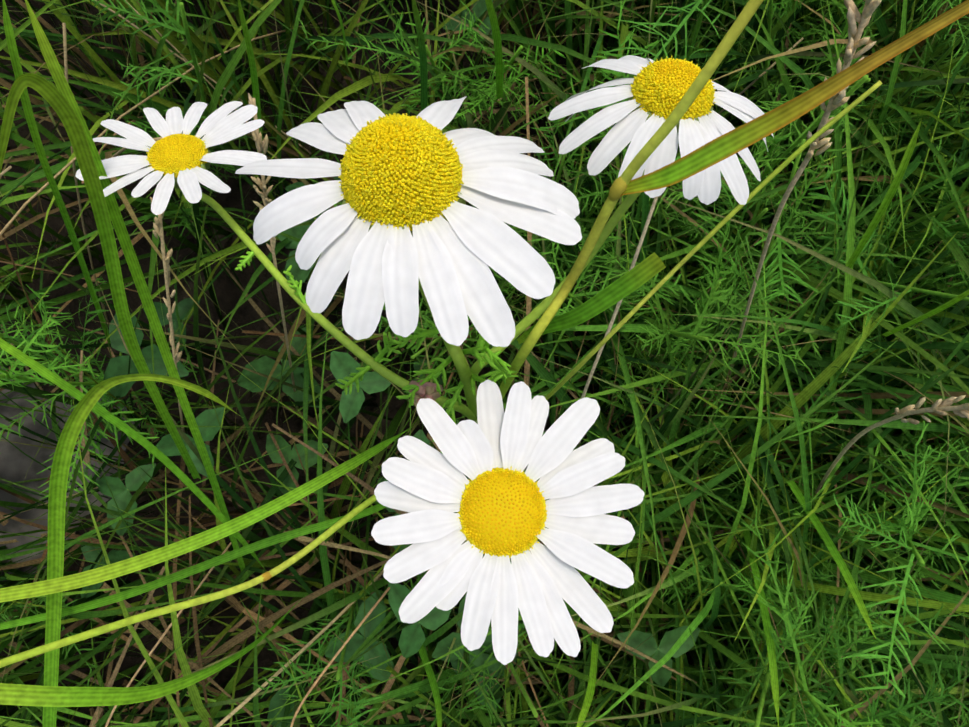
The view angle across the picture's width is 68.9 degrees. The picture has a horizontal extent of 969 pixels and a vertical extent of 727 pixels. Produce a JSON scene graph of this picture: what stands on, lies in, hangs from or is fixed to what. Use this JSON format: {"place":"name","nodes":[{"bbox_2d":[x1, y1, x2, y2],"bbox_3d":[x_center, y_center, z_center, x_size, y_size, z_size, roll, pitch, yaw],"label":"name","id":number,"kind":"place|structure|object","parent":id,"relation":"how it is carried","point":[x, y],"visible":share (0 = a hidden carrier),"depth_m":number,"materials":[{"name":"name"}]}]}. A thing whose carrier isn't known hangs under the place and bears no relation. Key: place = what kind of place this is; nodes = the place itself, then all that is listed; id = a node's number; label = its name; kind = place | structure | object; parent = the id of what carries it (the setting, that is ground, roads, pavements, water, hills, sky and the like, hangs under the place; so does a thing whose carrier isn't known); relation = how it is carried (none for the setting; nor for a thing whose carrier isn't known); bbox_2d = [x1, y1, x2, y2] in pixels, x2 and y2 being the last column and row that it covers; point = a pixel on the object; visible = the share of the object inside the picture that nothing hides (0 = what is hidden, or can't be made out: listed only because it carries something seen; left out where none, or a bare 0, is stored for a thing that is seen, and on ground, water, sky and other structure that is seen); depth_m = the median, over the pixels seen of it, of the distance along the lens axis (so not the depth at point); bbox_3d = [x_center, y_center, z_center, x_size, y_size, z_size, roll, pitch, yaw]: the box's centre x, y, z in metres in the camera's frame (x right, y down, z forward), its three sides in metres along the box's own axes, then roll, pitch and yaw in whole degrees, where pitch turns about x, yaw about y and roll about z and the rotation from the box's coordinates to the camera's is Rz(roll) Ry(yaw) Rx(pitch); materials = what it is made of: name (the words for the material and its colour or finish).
{"place":"outdoors","nodes":[
{"label":"outdoors","id":0,"kind":"place"},
{"bbox_2d":[0,0,968,726],"bbox_3d":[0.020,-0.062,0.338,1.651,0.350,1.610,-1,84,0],"label":"meadow grass tufts","id":1,"kind":"object","parent":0,"point":[416,690],"depth_m":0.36,"materials":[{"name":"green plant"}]},
{"bbox_2d":[0,366,140,586],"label":"rock","id":2,"kind":"object","parent":1,"relation":"on","point":[15,463],"visible":0.17,"depth_m":0.47,"materials":[{"name":"grey stone"}]},
{"bbox_2d":[75,101,475,420],"bbox_3d":[-0.044,-0.014,0.339,0.126,0.344,0.043,35,85,3],"label":"daisy","id":3,"kind":"object","parent":1,"relation":"on","point":[178,159],"visible":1,"depth_m":0.18,"materials":[{"name":"white plant"}]},
{"bbox_2d":[235,251,517,441],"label":"leaves","id":4,"kind":"object","parent":1,"relation":"on","point":[424,388],"visible":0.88,"depth_m":0.15,"materials":[{"name":"green plant"}]},
{"bbox_2d":[235,96,581,419],"bbox_3d":[-0.007,0.000,0.299,0.044,0.419,0.059,-41,85,-4],"label":"daisy","id":5,"kind":"object","parent":1,"relation":"on","point":[399,227],"visible":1,"depth_m":0.10,"materials":[{"name":"white plant"}]},
{"bbox_2d":[0,0,968,726],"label":"feathery foliage","id":6,"kind":"object","parent":1,"relation":"on","point":[918,510],"visible":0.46,"depth_m":0.32,"materials":[{"name":"green plant"}]},
{"bbox_2d":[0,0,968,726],"bbox_3d":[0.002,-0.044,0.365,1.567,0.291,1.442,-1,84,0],"label":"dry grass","id":7,"kind":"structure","parent":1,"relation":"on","point":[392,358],"depth_m":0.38,"materials":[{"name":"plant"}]},
{"bbox_2d":[0,0,968,726],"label":"clover leaves","id":8,"kind":"object","parent":1,"relation":"on","point":[412,636],"visible":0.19,"depth_m":0.36,"materials":[{"name":"green plant"}]},
{"bbox_2d":[0,0,968,726],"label":"grass blades","id":9,"kind":"object","parent":1,"relation":"on","point":[50,696],"depth_m":0.21,"materials":[{"name":"plant"}]},
{"bbox_2d":[371,380,643,664],"bbox_3d":[0.004,0.042,0.300,0.039,0.410,0.039,-1,84,0],"label":"daisy","id":10,"kind":"object","parent":1,"relation":"on","point":[504,507],"visible":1,"depth_m":0.10,"materials":[{"name":"white plant"}]},
{"bbox_2d":[150,0,968,493],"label":"grass seed heads","id":11,"kind":"object","parent":1,"relation":"on","point":[840,98],"depth_m":0.21,"materials":[{"name":"plant"}]},
{"bbox_2d":[470,55,773,374],"bbox_3d":[0.022,0.000,0.313,0.041,0.391,0.086,24,85,2],"label":"daisy","id":12,"kind":"object","parent":1,"relation":"on","point":[654,92],"visible":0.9,"depth_m":0.13,"materials":[{"name":"white plant"}]}
]}

